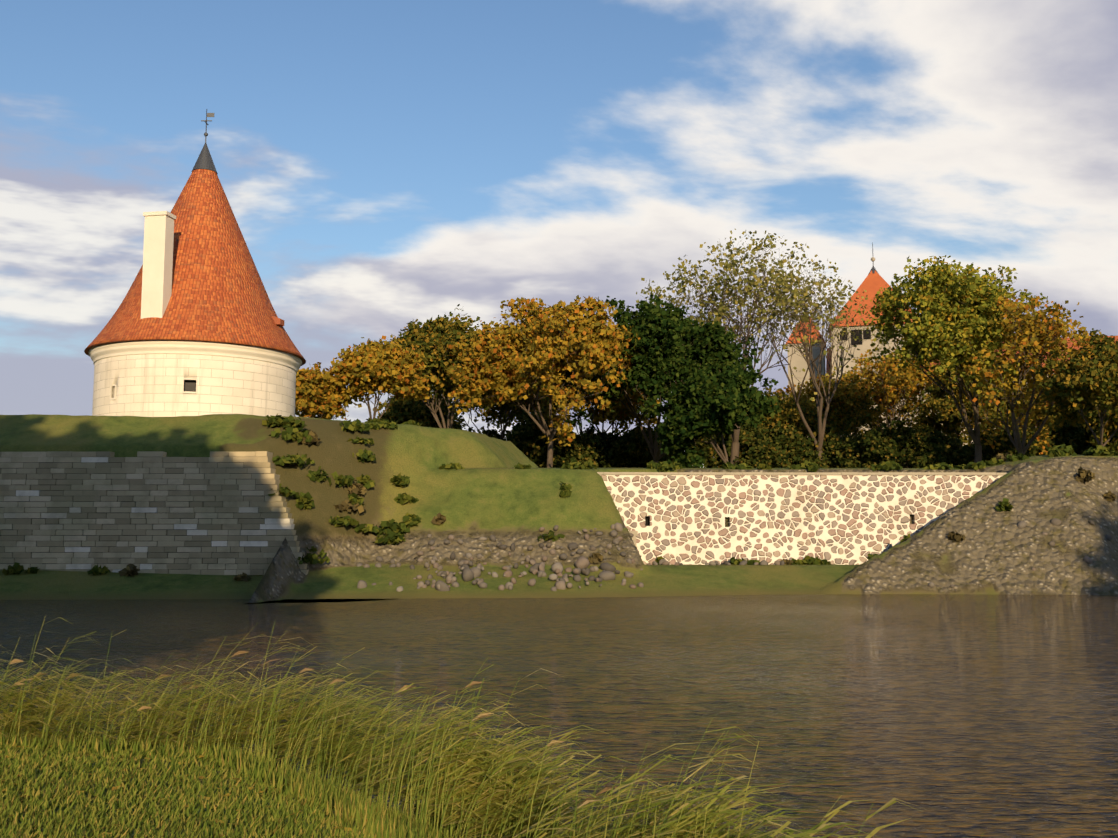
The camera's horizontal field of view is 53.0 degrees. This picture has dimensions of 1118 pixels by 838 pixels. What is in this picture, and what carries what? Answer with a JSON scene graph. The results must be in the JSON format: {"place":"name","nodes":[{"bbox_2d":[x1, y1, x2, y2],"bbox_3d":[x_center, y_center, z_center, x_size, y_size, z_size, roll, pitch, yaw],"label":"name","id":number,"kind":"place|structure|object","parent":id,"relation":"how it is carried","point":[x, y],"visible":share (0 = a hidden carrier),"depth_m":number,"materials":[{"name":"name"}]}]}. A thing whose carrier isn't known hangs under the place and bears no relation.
{"place":"outdoors","nodes":[
{"label":"outdoors","id":0,"kind":"place"},
{"bbox_2d":[92,354,295,416],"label":"tower wall","id":1,"kind":"structure","parent":0,"point":[148,385],"depth_m":58.94,"materials":[{"name":"white stone"}]},
{"bbox_2d":[110,378,197,399],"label":"window frames","id":2,"kind":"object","parent":1,"relation":"attached to","point":[114,398],"visible":0.83,"depth_m":58.51,"materials":[{"name":"stone"}]},
{"bbox_2d":[184,381,195,391],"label":"tower window panes","id":3,"kind":"object","parent":1,"relation":"attached to","point":[190,386],"visible":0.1,"depth_m":58.80,"materials":[{"name":"black glass"}]},
{"bbox_2d":[89,341,301,373],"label":"cornice","id":4,"kind":"structure","parent":1,"relation":"on","point":[97,353],"depth_m":59.08,"materials":[{"name":"white paint"}]},
{"bbox_2d":[84,169,305,365],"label":"conical roof","id":5,"kind":"structure","parent":4,"relation":"on","point":[219,294],"depth_m":61.34,"materials":[{"name":"orange tile"}]},
{"bbox_2d":[141,211,175,318],"bbox_3d":[-21.442,-7.423,59.830,1.380,7.200,0.980,-1,-6,11],"label":"chimney","id":6,"kind":"object","parent":5,"relation":"attached to","point":[157,261],"visible":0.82,"depth_m":59.56,"materials":[{"name":"paint"}]},
{"bbox_2d":[192,109,217,173],"bbox_3d":[-20.580,-16.214,65.323,1.447,3.850,1.447,0,-6,1],"label":"cannon tower finial","id":7,"kind":"object","parent":5,"relation":"on","point":[204,160],"visible":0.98,"depth_m":64.90,"materials":[{"name":"grey metal"}]},
{"bbox_2d":[272,316,284,325],"bbox_3d":[-15.857,-5.542,63.322,0.500,0.500,0.560,-1,-6,10],"label":"roof dormer","id":8,"kind":"object","parent":5,"relation":"on","point":[279,321],"visible":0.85,"depth_m":63.06,"materials":[{"name":"brown tile"}]},
{"bbox_2d":[0,594,1117,837],"bbox_3d":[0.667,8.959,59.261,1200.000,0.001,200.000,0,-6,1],"label":"moat water","id":9,"kind":"structure","parent":0,"point":[970,714],"depth_m":21.08,"materials":[{"name":"liquid"}]},
{"bbox_2d":[0,616,983,837],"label":"reed bed","id":10,"kind":"object","parent":9,"relation":"in","point":[475,794],"visible":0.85,"depth_m":9.68,"materials":[{"name":"green plant"}]},
{"bbox_2d":[0,414,1117,837],"bbox_3d":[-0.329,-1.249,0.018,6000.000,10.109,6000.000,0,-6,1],"label":"ground","id":11,"kind":"structure","parent":0,"point":[488,490],"depth_m":54.91,"materials":[{"name":"green plant"}]},
{"bbox_2d":[0,451,308,574],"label":"stone wall","id":12,"kind":"structure","parent":11,"relation":"on","point":[22,541],"depth_m":52.17,"materials":[{"name":"grey stone"}]},
{"bbox_2d":[0,462,262,569],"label":"stone blocks","id":13,"kind":"structure","parent":12,"relation":"attached to","point":[137,518],"depth_m":52.34,"materials":[{"name":"grey stone"}]},
{"bbox_2d":[0,745,375,836],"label":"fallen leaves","id":14,"kind":"object","parent":11,"relation":"on","point":[208,798],"visible":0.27,"depth_m":8.96,"materials":[{"name":"green plant"}]},
{"bbox_2d":[0,731,456,837],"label":"grass","id":15,"kind":"structure","parent":11,"relation":"on","point":[345,807],"depth_m":8.77,"materials":[{"name":"green plant"}]},
{"bbox_2d":[295,362,364,420],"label":"tree","id":16,"kind":"object","parent":11,"relation":"on","point":[315,393],"depth_m":79.32,"materials":[{"name":"yellow plant"}]},
{"bbox_2d":[327,335,438,418],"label":"tree","id":17,"kind":"object","parent":11,"relation":"on","point":[391,367],"depth_m":80.15,"materials":[{"name":"plant"}]},
{"bbox_2d":[372,391,465,428],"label":"bush","id":18,"kind":"object","parent":11,"relation":"on","point":[416,411],"depth_m":112.25,"materials":[{"name":"green plant"}]},
{"bbox_2d":[381,304,489,428],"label":"tree","id":19,"kind":"object","parent":11,"relation":"on","point":[426,337],"depth_m":94.44,"materials":[{"name":"plant"}]},
{"bbox_2d":[454,425,505,438],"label":"hedge tree","id":20,"kind":"object","parent":11,"relation":"on","point":[493,433],"visible":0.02,"depth_m":112.94,"materials":[{"name":"green plant"}]},
{"bbox_2d":[428,378,566,439],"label":"bush","id":21,"kind":"object","parent":11,"relation":"on","point":[494,414],"depth_m":112.51,"materials":[{"name":"green plant"}]},
{"bbox_2d":[448,295,641,467],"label":"tree","id":22,"kind":"object","parent":11,"relation":"on","point":[584,335],"depth_m":86.46,"materials":[{"name":"plant"}]},
{"bbox_2d":[503,406,603,467],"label":"hedge tree","id":23,"kind":"object","parent":11,"relation":"on","point":[525,434],"depth_m":103.89,"materials":[{"name":"green plant"}]},
{"bbox_2d":[2,414,1117,574],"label":"green scrub","id":24,"kind":"object","parent":11,"relation":"on","point":[394,535],"visible":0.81,"depth_m":56.72,"materials":[{"name":"green plant"}]},
{"bbox_2d":[527,364,661,434],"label":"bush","id":25,"kind":"object","parent":11,"relation":"on","point":[618,407],"depth_m":113.26,"materials":[{"name":"plant"}]},
{"bbox_2d":[575,423,631,467],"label":"hedge tree","id":26,"kind":"object","parent":11,"relation":"on","point":[608,441],"visible":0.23,"depth_m":111.31,"materials":[{"name":"green plant"}]},
{"bbox_2d":[118,429,1115,581],"bbox_3d":[0.102,4.272,55.784,79.188,7.396,6.953,1,-6,-10],"label":"brown scrub","id":27,"kind":"object","parent":11,"relation":"on","point":[132,570],"visible":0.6,"depth_m":55.58,"materials":[{"name":"plant"}]},
{"bbox_2d":[629,531,637,546],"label":"old corner pier","id":28,"kind":"structure","parent":11,"relation":"on","point":[635,533],"depth_m":59.00,"materials":[{"name":"stone"}]},
{"bbox_2d":[600,425,694,467],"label":"hedge tree","id":29,"kind":"object","parent":11,"relation":"on","point":[627,454],"depth_m":104.56,"materials":[{"name":"green plant"}]},
{"bbox_2d":[549,293,761,462],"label":"tree","id":30,"kind":"object","parent":11,"relation":"on","point":[717,354],"depth_m":91.48,"materials":[{"name":"green plant"}]},
{"bbox_2d":[655,361,781,467],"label":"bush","id":31,"kind":"object","parent":11,"relation":"on","point":[692,413],"depth_m":84.30,"materials":[{"name":"green plant"}]},
{"bbox_2d":[688,423,764,467],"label":"hedge tree","id":32,"kind":"object","parent":11,"relation":"on","point":[711,456],"depth_m":108.37,"materials":[{"name":"green plant"}]},
{"bbox_2d":[356,518,1111,591],"bbox_3d":[9.180,6.753,55.810,38.046,3.630,7.916,1,-6,-7],"label":"heap boulder","id":33,"kind":"object","parent":11,"relation":"on","point":[582,563],"visible":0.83,"depth_m":53.32,"materials":[{"name":"grey stone"}]},
{"bbox_2d":[636,229,847,465],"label":"tree","id":34,"kind":"object","parent":11,"relation":"on","point":[719,314],"depth_m":103.76,"materials":[{"name":"green plant"}]},
{"bbox_2d":[734,421,826,467],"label":"hedge tree","id":35,"kind":"object","parent":11,"relation":"on","point":[787,446],"depth_m":103.80,"materials":[{"name":"green plant"}]},
{"bbox_2d":[741,387,829,436],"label":"tree","id":36,"kind":"object","parent":11,"relation":"on","point":[787,416],"depth_m":121.59,"materials":[{"name":"green plant"}]},
{"bbox_2d":[601,475,1003,564],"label":"fieldstone wall","id":37,"kind":"structure","parent":11,"relation":"on","point":[846,519],"depth_m":59.82,"materials":[{"name":"stone"}]},
{"bbox_2d":[645,516,649,525],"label":"fieldstone wall holes","id":38,"kind":"object","parent":37,"relation":"in","point":[647,520],"visible":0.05,"depth_m":60.10,"materials":[{"name":"black"}]},
{"bbox_2d":[597,472,1006,474],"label":"fieldstone wall cap slabs","id":39,"kind":"structure","parent":37,"relation":"on","point":[797,473],"depth_m":60.00,"materials":[{"name":"beige stone"}]},
{"bbox_2d":[726,250,893,459],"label":"tree","id":40,"kind":"object","parent":11,"relation":"on","point":[821,426],"depth_m":110.39,"materials":[{"name":"green plant"}]},
{"bbox_2d":[773,373,880,434],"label":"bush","id":41,"kind":"object","parent":11,"relation":"on","point":[803,398],"depth_m":126.02,"materials":[{"name":"plant"}]},
{"bbox_2d":[804,426,854,467],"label":"hedge tree","id":42,"kind":"object","parent":11,"relation":"on","point":[830,446],"depth_m":111.34,"materials":[{"name":"green plant"}]},
{"bbox_2d":[815,366,909,439],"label":"bush","id":43,"kind":"object","parent":11,"relation":"on","point":[866,422],"depth_m":126.30,"materials":[{"name":"green plant"}]},
{"bbox_2d":[836,420,951,467],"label":"hedge tree","id":44,"kind":"object","parent":11,"relation":"on","point":[871,447],"depth_m":103.72,"materials":[{"name":"green plant"}]},
{"bbox_2d":[837,347,968,467],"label":"tree","id":45,"kind":"object","parent":11,"relation":"on","point":[917,386],"depth_m":127.05,"materials":[{"name":"yellow plant"}]},
{"bbox_2d":[924,429,963,467],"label":"hedge tree","id":46,"kind":"object","parent":11,"relation":"on","point":[937,437],"visible":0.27,"depth_m":110.11,"materials":[{"name":"green plant"}]},
{"bbox_2d":[786,242,1117,445],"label":"castle keep","id":47,"kind":"structure","parent":11,"relation":"on","point":[873,282],"depth_m":156.89,"materials":[{"name":"tile"}]},
{"bbox_2d":[857,255,1053,462],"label":"tree","id":48,"kind":"object","parent":11,"relation":"on","point":[967,328],"depth_m":94.95,"materials":[{"name":"green plant"}]},
{"bbox_2d":[905,354,1032,447],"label":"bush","id":49,"kind":"object","parent":11,"relation":"on","point":[946,407],"depth_m":119.41,"materials":[{"name":"green plant"}]},
{"bbox_2d":[952,424,1055,465],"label":"hedge tree","id":50,"kind":"object","parent":11,"relation":"on","point":[1005,446],"depth_m":104.03,"materials":[{"name":"green plant"}]},
{"bbox_2d":[951,295,1100,454],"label":"tree","id":51,"kind":"object","parent":11,"relation":"on","point":[1024,330],"depth_m":90.72,"materials":[{"name":"yellow plant"}]},
{"bbox_2d":[998,373,1099,449],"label":"bush","id":52,"kind":"object","parent":11,"relation":"on","point":[1041,399],"depth_m":114.12,"materials":[{"name":"green plant"}]},
{"bbox_2d":[1034,410,1106,454],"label":"hedge tree","id":53,"kind":"object","parent":11,"relation":"on","point":[1077,433],"depth_m":108.17,"materials":[{"name":"green plant"}]},
{"bbox_2d":[1029,328,1117,446],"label":"tree","id":54,"kind":"object","parent":11,"relation":"on","point":[1081,374],"depth_m":83.06,"materials":[{"name":"plant"}]},
{"bbox_2d":[1083,407,1117,450],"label":"tree","id":55,"kind":"object","parent":11,"relation":"on","point":[1110,425],"depth_m":100.39,"materials":[{"name":"green plant"}]},
{"bbox_2d":[1084,436,1117,451],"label":"hedge tree","id":56,"kind":"object","parent":11,"relation":"on","point":[1112,442],"visible":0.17,"depth_m":103.00,"materials":[{"name":"green plant"}]},
{"bbox_2d":[0,0,1117,467],"label":"sky","id":57,"kind":"structure","parent":0,"point":[381,166],"materials":[{"name":"blue"}]}
]}

